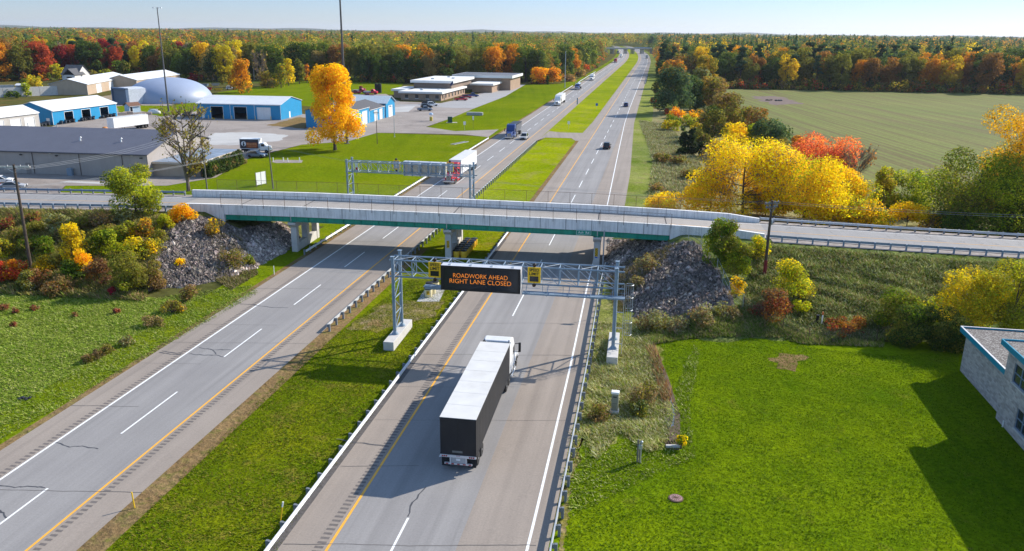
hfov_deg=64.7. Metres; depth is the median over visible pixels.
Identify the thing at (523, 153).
guardrail
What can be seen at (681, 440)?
flower clump
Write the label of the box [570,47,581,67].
broadleaf tree
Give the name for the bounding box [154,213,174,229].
yellow green bush
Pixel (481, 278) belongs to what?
message sign
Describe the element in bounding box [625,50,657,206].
roadside grass
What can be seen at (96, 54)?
broadleaf tree
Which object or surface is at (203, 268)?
riprap
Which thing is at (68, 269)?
green bush
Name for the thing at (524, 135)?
moving car
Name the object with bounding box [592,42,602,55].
broadleaf tree
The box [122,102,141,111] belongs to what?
kiosk
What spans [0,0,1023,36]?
sky
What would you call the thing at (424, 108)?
pickup truck
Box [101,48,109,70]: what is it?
broadleaf tree
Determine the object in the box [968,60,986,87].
broadleaf tree
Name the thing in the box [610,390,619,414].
utility cabinet
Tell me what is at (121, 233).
green bush
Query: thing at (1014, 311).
yellow tree
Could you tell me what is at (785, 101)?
bare field patch
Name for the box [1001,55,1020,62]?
broadleaf tree
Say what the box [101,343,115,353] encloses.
dry bush
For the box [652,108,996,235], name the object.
scrub
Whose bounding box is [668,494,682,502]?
manhole cover
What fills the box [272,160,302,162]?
pipe pad
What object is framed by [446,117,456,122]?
green cabinet
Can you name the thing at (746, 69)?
broadleaf tree
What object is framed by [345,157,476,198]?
sign gantry
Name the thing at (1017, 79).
broadleaf tree
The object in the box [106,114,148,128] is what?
parked trailer
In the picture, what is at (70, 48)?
broadleaf tree
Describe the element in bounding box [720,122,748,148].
yellow bush
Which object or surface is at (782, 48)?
broadleaf tree
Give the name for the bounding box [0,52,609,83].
undergrowth
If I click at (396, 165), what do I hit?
speed limit sign
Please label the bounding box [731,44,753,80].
broadleaf tree
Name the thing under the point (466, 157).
semi truck
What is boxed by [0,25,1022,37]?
hills
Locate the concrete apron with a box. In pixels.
[207,132,287,144]
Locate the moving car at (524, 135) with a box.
[520,132,528,139]
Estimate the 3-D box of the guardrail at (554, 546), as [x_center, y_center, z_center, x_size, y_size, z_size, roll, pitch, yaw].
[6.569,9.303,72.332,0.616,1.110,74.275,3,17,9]
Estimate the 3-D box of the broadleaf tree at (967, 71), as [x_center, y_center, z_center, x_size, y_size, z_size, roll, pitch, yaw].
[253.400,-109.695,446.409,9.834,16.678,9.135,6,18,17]
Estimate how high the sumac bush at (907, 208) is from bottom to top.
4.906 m
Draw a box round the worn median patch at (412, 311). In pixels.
[346,300,443,332]
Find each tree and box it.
[0,38,13,78]
[0,39,34,80]
[0,42,11,76]
[13,50,28,77]
[22,48,41,75]
[24,42,52,76]
[29,40,57,76]
[33,38,47,43]
[45,42,63,75]
[48,38,63,49]
[50,41,61,75]
[51,44,69,69]
[57,222,87,261]
[63,44,80,64]
[73,39,104,71]
[74,45,97,72]
[85,44,108,72]
[97,38,117,65]
[99,162,163,214]
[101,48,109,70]
[107,38,120,61]
[107,45,123,71]
[119,43,128,61]
[121,44,133,68]
[127,40,149,71]
[127,41,145,63]
[137,45,160,71]
[144,48,167,70]
[150,96,217,190]
[156,42,179,70]
[164,40,184,59]
[169,52,186,74]
[171,41,185,75]
[172,49,187,74]
[181,47,195,76]
[186,42,199,67]
[186,42,208,77]
[186,52,201,75]
[198,49,212,80]
[203,48,225,81]
[210,44,235,76]
[225,39,243,59]
[227,48,236,66]
[233,50,244,69]
[234,42,250,70]
[241,48,250,74]
[242,42,258,77]
[247,43,256,79]
[249,45,263,73]
[250,43,262,75]
[250,50,267,83]
[258,70,275,87]
[260,43,284,77]
[262,50,283,72]
[272,63,287,87]
[282,42,309,73]
[282,58,295,85]
[293,58,305,83]
[297,42,324,74]
[310,50,327,68]
[315,41,328,65]
[317,39,332,58]
[326,44,351,76]
[344,47,352,79]
[348,43,370,77]
[355,43,374,80]
[355,49,372,81]
[369,49,392,74]
[371,53,391,78]
[372,45,392,53]
[382,44,394,73]
[387,51,404,80]
[390,50,413,78]
[391,47,409,77]
[393,44,413,80]
[409,49,426,78]
[412,42,434,77]
[420,50,443,75]
[432,44,455,75]
[441,52,456,75]
[450,46,462,51]
[452,51,466,73]
[458,54,477,72]
[461,49,474,71]
[470,46,487,66]
[471,52,495,71]
[477,43,497,68]
[481,46,506,72]
[500,49,509,72]
[501,42,522,71]
[502,44,522,72]
[511,45,536,81]
[527,48,547,77]
[528,50,549,72]
[535,44,552,59]
[549,51,560,67]
[554,49,568,73]
[555,45,574,72]
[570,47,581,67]
[574,43,585,65]
[576,50,583,68]
[580,47,590,64]
[582,40,597,64]
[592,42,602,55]
[654,60,667,77]
[656,44,671,68]
[658,43,667,62]
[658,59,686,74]
[663,51,671,60]
[669,46,677,59]
[672,52,698,74]
[679,166,737,211]
[680,46,690,56]
[692,46,709,62]
[693,66,711,79]
[695,132,804,215]
[696,55,718,77]
[696,105,711,114]
[697,75,727,106]
[697,105,727,138]
[702,217,740,266]
[709,47,717,76]
[712,91,744,131]
[714,43,724,61]
[714,52,737,81]
[714,58,732,81]
[714,77,729,93]
[721,52,737,80]
[726,43,735,52]
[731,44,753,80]
[732,48,751,77]
[733,47,747,87]
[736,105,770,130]
[737,57,752,80]
[741,59,760,83]
[741,146,810,216]
[748,55,766,82]
[754,43,765,73]
[755,152,855,224]
[758,50,773,84]
[758,55,775,84]
[759,58,780,87]
[771,56,785,84]
[776,49,795,79]
[777,47,788,53]
[778,53,799,83]
[786,52,808,83]
[789,46,798,51]
[790,46,815,82]
[791,54,800,82]
[799,166,867,219]
[805,42,815,47]
[808,47,817,81]
[810,55,823,78]
[815,44,826,61]
[815,50,835,82]
[816,54,843,87]
[821,178,885,227]
[827,50,853,88]
[830,52,852,89]
[832,44,841,86]
[846,48,867,83]
[850,60,868,89]
[853,47,874,59]
[859,57,883,86]
[865,60,880,86]
[866,56,887,84]
[869,165,898,209]
[876,43,888,60]
[879,56,902,85]
[890,44,899,54]
[895,50,921,87]
[895,57,917,86]
[897,50,907,57]
[901,51,924,83]
[906,57,927,84]
[909,45,918,53]
[916,146,1023,235]
[917,56,928,83]
[918,58,941,84]
[920,52,931,78]
[923,264,1017,327]
[929,53,954,85]
[936,55,965,91]
[940,48,965,83]
[942,45,953,86]
[956,51,978,84]
[961,62,978,88]
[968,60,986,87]
[969,52,996,85]
[971,46,982,54]
[972,104,1023,206]
[973,256,1023,329]
[974,52,1005,92]
[991,172,1023,225]
[992,53,1016,87]
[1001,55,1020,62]
[1002,48,1023,58]
[1002,63,1023,85]
[1006,48,1023,64]
[1014,59,1023,93]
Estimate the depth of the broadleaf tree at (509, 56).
493.66 m
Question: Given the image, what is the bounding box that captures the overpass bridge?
[186,189,764,264]
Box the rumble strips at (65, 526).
[0,271,488,550]
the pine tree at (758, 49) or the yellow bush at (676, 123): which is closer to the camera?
the yellow bush at (676, 123)
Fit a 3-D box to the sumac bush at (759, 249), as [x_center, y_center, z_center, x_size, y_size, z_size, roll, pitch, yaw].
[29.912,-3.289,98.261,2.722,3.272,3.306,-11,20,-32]
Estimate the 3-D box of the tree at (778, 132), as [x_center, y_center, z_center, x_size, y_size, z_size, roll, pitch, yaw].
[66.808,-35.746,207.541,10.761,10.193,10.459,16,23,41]
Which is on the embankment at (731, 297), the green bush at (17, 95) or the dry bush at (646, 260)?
the dry bush at (646, 260)
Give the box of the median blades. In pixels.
[108,279,464,550]
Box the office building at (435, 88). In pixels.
[391,72,522,100]
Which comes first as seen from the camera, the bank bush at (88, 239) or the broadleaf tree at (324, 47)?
the bank bush at (88, 239)
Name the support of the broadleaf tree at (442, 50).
on the forest floor
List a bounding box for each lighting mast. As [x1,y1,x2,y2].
[152,7,170,111]
[339,0,349,143]
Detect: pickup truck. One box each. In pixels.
[417,106,432,110]
[454,96,467,100]
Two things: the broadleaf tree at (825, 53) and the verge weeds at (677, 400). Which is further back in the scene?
the broadleaf tree at (825, 53)
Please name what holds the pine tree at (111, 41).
on the ground at (15, 77)
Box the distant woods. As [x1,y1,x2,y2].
[604,33,652,43]
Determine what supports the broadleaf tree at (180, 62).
on the ground at (15, 77)
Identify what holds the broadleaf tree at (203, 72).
on the ground at (15, 77)
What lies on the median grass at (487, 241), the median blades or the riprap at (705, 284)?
the median blades
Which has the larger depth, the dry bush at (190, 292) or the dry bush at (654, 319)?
the dry bush at (190, 292)
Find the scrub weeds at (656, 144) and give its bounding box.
[639,120,701,200]
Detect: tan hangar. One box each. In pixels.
[47,72,122,94]
[110,70,179,86]
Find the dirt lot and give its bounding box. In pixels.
[0,186,64,191]
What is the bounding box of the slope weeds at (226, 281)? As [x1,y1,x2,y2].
[206,218,257,289]
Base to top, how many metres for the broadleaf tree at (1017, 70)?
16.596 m
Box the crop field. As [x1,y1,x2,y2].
[723,89,1023,225]
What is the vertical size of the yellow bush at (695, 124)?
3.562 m
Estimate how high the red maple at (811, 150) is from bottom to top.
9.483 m
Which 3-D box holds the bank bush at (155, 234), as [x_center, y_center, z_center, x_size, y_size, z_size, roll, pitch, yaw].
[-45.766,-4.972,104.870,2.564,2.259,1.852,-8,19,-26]
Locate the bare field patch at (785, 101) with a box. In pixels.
[751,96,803,104]
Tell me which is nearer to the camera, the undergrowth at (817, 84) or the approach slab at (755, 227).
the approach slab at (755, 227)
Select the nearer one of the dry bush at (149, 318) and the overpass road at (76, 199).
the dry bush at (149, 318)
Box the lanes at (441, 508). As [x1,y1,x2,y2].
[324,46,646,550]
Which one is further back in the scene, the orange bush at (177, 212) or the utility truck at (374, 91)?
the utility truck at (374, 91)
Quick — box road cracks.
[0,304,425,517]
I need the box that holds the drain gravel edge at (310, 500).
[270,239,505,550]
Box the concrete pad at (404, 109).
[395,106,414,111]
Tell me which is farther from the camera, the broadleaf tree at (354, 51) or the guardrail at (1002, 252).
the broadleaf tree at (354, 51)
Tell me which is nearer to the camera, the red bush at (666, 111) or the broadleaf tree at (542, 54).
the red bush at (666, 111)
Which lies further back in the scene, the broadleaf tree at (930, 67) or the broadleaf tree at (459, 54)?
the broadleaf tree at (459, 54)
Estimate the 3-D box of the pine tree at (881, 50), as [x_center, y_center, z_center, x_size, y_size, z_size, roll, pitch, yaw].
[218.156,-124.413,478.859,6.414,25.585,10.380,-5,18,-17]
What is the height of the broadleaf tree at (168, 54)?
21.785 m
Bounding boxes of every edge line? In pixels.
[0,69,604,479]
[525,59,647,550]
[675,218,1014,240]
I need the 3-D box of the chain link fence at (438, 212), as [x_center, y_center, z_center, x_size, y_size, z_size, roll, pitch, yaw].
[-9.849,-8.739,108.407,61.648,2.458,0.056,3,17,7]
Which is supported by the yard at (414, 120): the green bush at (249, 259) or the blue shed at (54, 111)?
the blue shed at (54, 111)
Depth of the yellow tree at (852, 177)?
132.30 m
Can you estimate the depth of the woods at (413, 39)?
935.36 m
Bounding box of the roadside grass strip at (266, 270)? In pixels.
[0,49,619,443]
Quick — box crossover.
[537,123,591,141]
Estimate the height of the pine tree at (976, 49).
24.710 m
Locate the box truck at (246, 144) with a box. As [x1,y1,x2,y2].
[239,138,272,152]
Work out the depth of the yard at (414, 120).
252.30 m
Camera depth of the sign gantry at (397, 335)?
78.18 m
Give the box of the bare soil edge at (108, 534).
[76,249,426,550]
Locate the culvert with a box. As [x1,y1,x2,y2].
[665,439,680,447]
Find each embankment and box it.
[0,208,311,299]
[612,235,1023,342]
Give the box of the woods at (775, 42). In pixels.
[642,32,1023,59]
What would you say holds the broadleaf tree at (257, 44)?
on the ground at (15, 77)
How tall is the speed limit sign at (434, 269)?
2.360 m
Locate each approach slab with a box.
[171,197,252,208]
[666,217,770,238]
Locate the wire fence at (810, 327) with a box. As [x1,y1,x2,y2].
[744,297,878,341]
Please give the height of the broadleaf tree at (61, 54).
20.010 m
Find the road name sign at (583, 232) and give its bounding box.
[576,230,590,234]
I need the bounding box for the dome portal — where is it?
[111,86,145,103]
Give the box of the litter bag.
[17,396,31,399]
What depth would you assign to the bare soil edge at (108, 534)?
61.16 m
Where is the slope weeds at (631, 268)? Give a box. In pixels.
[608,242,677,311]
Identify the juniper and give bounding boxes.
[675,126,688,153]
[687,127,697,153]
[694,141,707,155]
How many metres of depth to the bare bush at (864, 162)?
171.89 m
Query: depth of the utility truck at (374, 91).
389.06 m
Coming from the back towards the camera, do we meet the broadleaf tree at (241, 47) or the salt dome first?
the broadleaf tree at (241, 47)
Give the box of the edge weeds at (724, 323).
[636,303,884,346]
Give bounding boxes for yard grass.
[117,103,196,116]
[268,117,307,128]
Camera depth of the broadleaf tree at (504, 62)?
499.20 m
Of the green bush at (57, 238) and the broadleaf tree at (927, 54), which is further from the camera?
the broadleaf tree at (927, 54)
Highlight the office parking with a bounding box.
[396,85,523,107]
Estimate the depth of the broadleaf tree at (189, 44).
498.84 m
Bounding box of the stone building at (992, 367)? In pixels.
[960,326,1023,449]
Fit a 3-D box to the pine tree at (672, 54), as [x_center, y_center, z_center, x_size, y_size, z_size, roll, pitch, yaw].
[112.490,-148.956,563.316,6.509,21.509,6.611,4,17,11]
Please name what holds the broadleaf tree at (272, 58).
on the ground at (15, 77)
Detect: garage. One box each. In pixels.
[0,105,39,125]
[305,102,369,127]
[352,95,395,117]
[356,99,384,121]
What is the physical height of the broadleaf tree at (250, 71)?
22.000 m
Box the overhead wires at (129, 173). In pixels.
[20,147,265,187]
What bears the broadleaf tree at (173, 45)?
on the ground at (15, 77)
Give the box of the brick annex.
[194,163,202,176]
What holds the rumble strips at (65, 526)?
on the carriageway at (92, 520)
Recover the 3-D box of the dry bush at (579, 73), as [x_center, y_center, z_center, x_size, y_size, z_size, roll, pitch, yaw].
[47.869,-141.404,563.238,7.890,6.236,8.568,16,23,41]
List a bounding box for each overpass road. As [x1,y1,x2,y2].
[0,193,198,208]
[761,224,1023,254]
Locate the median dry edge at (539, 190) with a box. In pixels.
[481,141,577,263]
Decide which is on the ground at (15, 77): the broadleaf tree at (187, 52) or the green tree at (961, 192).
the broadleaf tree at (187, 52)
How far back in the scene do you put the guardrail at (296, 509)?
62.44 m
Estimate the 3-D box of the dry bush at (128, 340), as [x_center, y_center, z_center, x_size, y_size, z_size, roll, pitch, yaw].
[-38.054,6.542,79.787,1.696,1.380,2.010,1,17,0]
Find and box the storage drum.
[378,83,381,92]
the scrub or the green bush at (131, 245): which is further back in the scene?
the scrub
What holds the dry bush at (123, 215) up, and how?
on the embankment at (238, 224)
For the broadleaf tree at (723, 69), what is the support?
on the ground at (15, 77)
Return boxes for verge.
[558,488,570,550]
[561,273,665,487]
[570,421,589,481]
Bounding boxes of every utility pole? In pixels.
[0,164,32,267]
[195,125,207,189]
[268,146,273,188]
[763,200,779,273]
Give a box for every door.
[10,119,20,125]
[24,117,34,125]
[25,163,31,173]
[96,84,101,92]
[113,89,125,103]
[257,108,270,119]
[362,111,366,123]
[388,105,392,116]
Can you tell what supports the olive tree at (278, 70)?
on the back lawn at (302, 91)
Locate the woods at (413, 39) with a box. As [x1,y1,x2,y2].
[0,26,615,65]
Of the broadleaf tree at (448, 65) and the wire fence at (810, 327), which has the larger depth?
the broadleaf tree at (448, 65)
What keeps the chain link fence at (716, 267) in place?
on the embankment at (731, 297)
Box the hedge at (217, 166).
[202,149,246,177]
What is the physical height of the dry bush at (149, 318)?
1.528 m
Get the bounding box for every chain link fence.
[216,179,680,209]
[220,194,671,225]
[677,224,743,304]
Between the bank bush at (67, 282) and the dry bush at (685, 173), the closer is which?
the bank bush at (67, 282)
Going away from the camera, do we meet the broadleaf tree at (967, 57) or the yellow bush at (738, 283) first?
the yellow bush at (738, 283)
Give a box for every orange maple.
[226,58,252,93]
[305,62,366,149]
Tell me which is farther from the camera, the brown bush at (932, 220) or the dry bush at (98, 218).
the brown bush at (932, 220)
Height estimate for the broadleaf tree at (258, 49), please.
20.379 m
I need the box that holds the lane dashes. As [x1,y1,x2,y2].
[0,53,640,550]
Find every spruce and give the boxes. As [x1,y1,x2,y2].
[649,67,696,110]
[682,74,705,110]
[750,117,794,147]
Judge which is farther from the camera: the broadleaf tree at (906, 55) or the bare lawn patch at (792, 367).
the broadleaf tree at (906, 55)
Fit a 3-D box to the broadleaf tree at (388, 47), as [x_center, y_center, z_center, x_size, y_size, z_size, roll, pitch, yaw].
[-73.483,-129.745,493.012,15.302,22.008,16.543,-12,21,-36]
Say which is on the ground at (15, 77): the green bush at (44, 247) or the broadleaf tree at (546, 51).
the broadleaf tree at (546, 51)
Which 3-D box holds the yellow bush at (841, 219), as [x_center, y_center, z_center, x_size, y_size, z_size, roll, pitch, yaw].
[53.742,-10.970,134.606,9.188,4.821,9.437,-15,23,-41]
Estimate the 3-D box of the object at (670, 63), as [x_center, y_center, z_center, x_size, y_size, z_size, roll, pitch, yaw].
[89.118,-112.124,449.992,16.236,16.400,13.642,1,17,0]
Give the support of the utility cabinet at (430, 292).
on the median pad at (424, 298)
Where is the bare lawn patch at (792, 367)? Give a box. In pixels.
[769,353,808,371]
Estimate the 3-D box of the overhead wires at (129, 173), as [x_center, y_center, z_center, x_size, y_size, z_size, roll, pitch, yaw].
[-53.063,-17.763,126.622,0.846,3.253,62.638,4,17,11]
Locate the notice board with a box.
[255,171,266,186]
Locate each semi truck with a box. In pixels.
[439,335,520,467]
[443,150,476,183]
[504,121,521,138]
[553,92,564,105]
[575,82,581,89]
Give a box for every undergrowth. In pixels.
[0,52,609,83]
[724,75,1023,94]
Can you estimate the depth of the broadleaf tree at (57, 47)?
511.32 m
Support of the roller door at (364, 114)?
in the blue garage at (363, 109)
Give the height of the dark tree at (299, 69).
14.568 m
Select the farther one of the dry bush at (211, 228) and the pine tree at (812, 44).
the pine tree at (812, 44)
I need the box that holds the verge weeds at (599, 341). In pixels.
[561,321,674,486]
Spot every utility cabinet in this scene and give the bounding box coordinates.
[424,288,431,297]
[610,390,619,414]
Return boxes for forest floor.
[0,47,1015,550]
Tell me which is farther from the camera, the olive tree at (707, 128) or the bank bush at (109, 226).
the olive tree at (707, 128)
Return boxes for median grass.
[106,229,504,550]
[476,46,637,201]
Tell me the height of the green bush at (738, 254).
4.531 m
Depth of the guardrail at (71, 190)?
126.02 m
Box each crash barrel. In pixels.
[453,249,459,257]
[460,249,466,257]
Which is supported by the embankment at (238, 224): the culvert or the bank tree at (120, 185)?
the bank tree at (120, 185)
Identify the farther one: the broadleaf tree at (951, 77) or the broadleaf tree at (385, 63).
the broadleaf tree at (385, 63)
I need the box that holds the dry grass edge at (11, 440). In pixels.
[0,85,574,449]
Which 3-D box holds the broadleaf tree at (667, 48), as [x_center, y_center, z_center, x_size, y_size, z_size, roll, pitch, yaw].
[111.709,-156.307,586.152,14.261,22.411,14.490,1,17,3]
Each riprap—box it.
[144,216,300,291]
[603,237,731,322]
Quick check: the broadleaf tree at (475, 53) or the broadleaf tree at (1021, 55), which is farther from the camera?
the broadleaf tree at (475, 53)
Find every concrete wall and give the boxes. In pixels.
[0,85,13,87]
[0,86,57,96]
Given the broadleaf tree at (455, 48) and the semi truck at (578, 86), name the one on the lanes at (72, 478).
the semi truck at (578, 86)
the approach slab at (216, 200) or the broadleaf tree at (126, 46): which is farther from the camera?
the broadleaf tree at (126, 46)
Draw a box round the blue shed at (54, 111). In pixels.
[22,95,117,124]
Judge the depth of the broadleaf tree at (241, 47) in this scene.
505.81 m
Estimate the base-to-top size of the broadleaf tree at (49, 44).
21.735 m
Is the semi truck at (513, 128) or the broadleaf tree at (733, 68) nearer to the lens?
the semi truck at (513, 128)
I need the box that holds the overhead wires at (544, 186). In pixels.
[271,146,754,202]
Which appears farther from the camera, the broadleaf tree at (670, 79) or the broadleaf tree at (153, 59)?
the broadleaf tree at (153, 59)
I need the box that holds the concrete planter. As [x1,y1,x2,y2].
[466,112,482,114]
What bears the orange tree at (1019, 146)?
on the forest floor
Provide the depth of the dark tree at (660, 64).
524.98 m
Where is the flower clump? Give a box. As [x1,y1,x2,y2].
[675,434,687,448]
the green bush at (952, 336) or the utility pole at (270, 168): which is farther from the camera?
the utility pole at (270, 168)
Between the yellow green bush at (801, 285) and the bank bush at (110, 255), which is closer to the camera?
the yellow green bush at (801, 285)
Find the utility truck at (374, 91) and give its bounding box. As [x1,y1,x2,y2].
[363,89,377,93]
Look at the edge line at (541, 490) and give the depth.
65.24 m
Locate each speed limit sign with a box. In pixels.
[393,158,399,170]
[428,258,440,280]
[447,160,453,173]
[528,263,540,286]
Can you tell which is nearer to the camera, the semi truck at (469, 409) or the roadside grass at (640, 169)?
the semi truck at (469, 409)
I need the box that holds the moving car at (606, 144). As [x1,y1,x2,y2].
[603,142,610,148]
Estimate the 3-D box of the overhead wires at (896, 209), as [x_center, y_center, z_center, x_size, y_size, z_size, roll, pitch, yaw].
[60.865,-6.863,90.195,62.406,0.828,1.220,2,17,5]
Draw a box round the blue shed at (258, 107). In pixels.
[196,95,301,119]
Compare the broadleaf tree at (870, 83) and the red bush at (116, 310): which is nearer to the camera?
the red bush at (116, 310)
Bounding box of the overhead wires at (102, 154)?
[9,129,203,168]
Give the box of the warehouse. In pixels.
[0,123,210,176]
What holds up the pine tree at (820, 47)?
on the ground at (15, 77)
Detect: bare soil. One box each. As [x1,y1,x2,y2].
[288,334,323,362]
[367,320,383,325]
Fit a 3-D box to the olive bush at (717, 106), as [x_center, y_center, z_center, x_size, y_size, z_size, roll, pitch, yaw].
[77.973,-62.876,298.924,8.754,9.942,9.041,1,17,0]
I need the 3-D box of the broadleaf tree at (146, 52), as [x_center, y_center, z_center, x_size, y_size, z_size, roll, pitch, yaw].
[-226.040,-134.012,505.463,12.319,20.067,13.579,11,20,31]
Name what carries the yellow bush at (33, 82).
on the forest floor
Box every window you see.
[1010,364,1023,394]
[1012,408,1023,440]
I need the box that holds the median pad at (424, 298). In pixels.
[417,290,443,300]
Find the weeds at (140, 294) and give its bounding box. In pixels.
[0,204,176,300]
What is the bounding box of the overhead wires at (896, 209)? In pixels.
[773,201,1023,217]
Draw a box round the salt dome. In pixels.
[133,77,211,103]
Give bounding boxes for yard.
[0,84,525,185]
[101,95,111,100]
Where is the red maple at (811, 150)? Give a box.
[791,131,864,170]
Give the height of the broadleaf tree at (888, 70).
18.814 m
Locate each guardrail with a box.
[0,187,185,195]
[0,202,173,211]
[264,232,508,550]
[303,137,488,254]
[326,141,536,331]
[549,262,607,550]
[759,217,1023,237]
[766,235,1023,257]
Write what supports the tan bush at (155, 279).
on the embankment at (238, 224)
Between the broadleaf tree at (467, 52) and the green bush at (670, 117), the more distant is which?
the broadleaf tree at (467, 52)
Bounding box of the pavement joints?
[0,130,609,545]
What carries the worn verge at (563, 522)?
on the lawn at (888, 349)
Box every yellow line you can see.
[25,66,617,550]
[325,50,638,550]
[676,224,1010,246]
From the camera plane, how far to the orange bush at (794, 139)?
197.19 m
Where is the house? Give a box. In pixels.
[61,65,90,79]
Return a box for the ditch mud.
[652,345,679,449]
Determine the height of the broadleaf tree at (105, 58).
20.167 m
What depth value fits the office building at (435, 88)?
388.31 m
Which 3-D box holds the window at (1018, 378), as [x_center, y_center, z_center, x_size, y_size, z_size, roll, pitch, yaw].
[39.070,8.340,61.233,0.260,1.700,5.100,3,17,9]
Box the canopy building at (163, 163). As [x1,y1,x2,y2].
[152,148,236,176]
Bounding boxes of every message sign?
[403,160,446,177]
[441,262,521,293]
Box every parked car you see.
[0,175,14,181]
[0,181,27,187]
[148,109,160,113]
[246,149,267,157]
[420,103,432,107]
[427,101,437,105]
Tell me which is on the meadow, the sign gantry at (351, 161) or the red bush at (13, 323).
the red bush at (13, 323)
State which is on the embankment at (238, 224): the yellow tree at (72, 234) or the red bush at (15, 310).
the yellow tree at (72, 234)
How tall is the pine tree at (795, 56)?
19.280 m
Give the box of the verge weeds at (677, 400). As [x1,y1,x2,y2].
[567,344,699,514]
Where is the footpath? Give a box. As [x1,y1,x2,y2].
[63,181,107,183]
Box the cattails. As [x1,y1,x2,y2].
[645,342,674,401]
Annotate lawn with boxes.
[61,133,478,225]
[214,80,403,106]
[429,81,572,130]
[549,323,1023,550]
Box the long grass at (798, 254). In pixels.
[741,241,1022,339]
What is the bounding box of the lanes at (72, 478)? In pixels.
[0,46,626,550]
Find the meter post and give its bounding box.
[636,439,642,462]
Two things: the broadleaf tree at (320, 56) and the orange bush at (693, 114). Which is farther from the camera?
the broadleaf tree at (320, 56)
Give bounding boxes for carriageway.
[0,46,628,550]
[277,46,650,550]
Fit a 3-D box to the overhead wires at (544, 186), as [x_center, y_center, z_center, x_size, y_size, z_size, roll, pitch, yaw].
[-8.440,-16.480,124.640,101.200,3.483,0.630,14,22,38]
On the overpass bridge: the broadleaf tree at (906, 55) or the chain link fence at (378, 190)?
the chain link fence at (378, 190)
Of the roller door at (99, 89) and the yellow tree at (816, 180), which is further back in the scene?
the roller door at (99, 89)
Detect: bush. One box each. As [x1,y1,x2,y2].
[0,213,15,228]
[0,238,16,258]
[0,259,27,281]
[0,261,4,280]
[0,303,9,310]
[1,225,35,245]
[4,89,12,96]
[9,321,17,326]
[11,307,19,312]
[12,91,21,97]
[14,269,38,290]
[16,235,40,250]
[18,78,27,83]
[20,220,46,238]
[21,82,31,96]
[22,268,52,287]
[24,210,42,221]
[26,74,42,86]
[28,304,39,310]
[31,254,58,271]
[32,235,57,256]
[39,280,75,297]
[41,212,69,230]
[43,252,67,270]
[46,226,84,244]
[47,274,76,293]
[49,63,63,78]
[59,259,86,279]
[66,215,91,229]
[70,248,93,271]
[80,257,112,283]
[80,353,94,363]
[83,237,102,251]
[87,211,118,227]
[87,222,119,237]
[88,228,122,255]
[91,348,105,360]
[99,69,110,73]
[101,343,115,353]
[103,250,122,268]
[106,249,148,290]
[107,286,115,294]
[110,59,131,73]
[110,208,140,224]
[111,220,138,242]
[112,308,120,313]
[117,235,152,260]
[117,335,135,346]
[127,217,153,237]
[136,236,155,250]
[140,257,166,288]
[141,314,164,326]
[144,238,166,254]
[149,228,169,240]
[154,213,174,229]
[158,299,186,312]
[167,202,198,222]
[173,257,185,265]
[177,283,200,301]
[188,73,197,80]
[204,217,223,235]
[217,248,246,270]
[218,74,227,83]
[243,254,255,264]
[303,64,310,82]
[530,67,548,82]
[546,67,561,81]
[563,73,576,81]
[574,68,585,76]
[587,402,612,422]
[626,378,659,403]
[627,275,644,288]
[629,399,649,417]
[634,252,660,270]
[634,308,669,329]
[643,191,682,209]
[649,182,666,191]
[651,81,662,93]
[652,152,665,161]
[658,153,691,164]
[660,315,689,333]
[661,119,681,130]
[663,108,670,114]
[665,113,681,121]
[667,106,686,117]
[679,166,701,178]
[680,114,698,126]
[681,109,702,120]
[687,303,715,326]
[690,122,701,130]
[694,129,713,143]
[712,92,732,111]
[713,301,743,320]
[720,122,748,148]
[720,241,754,276]
[728,276,747,297]
[744,123,762,152]
[744,187,793,214]
[746,287,793,322]
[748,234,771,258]
[768,136,792,148]
[770,257,815,298]
[791,135,803,152]
[792,300,812,312]
[802,197,862,222]
[824,315,868,337]
[839,143,878,175]
[860,205,896,229]
[869,286,924,329]
[879,168,934,212]
[885,302,945,348]
[887,200,932,226]
[918,210,952,231]
[926,306,974,354]
[934,200,995,234]
[987,210,1023,237]
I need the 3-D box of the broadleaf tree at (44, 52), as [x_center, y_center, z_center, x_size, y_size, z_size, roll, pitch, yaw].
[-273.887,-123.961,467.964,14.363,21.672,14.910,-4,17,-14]
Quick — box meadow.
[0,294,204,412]
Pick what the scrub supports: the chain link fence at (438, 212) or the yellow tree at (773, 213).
the yellow tree at (773, 213)
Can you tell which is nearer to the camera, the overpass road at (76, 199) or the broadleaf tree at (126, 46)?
the overpass road at (76, 199)
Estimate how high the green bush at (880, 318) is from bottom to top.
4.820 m
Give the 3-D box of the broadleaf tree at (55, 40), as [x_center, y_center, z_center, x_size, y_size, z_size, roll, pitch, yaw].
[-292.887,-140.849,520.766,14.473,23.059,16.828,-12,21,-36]
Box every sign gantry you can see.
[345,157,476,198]
[383,249,633,365]
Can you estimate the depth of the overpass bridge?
112.25 m
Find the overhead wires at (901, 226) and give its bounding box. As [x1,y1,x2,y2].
[776,216,1023,233]
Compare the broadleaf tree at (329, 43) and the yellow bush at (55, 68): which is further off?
the broadleaf tree at (329, 43)
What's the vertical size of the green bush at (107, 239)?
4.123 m
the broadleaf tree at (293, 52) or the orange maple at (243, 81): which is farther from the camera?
the broadleaf tree at (293, 52)
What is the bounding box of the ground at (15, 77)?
[0,28,1023,108]

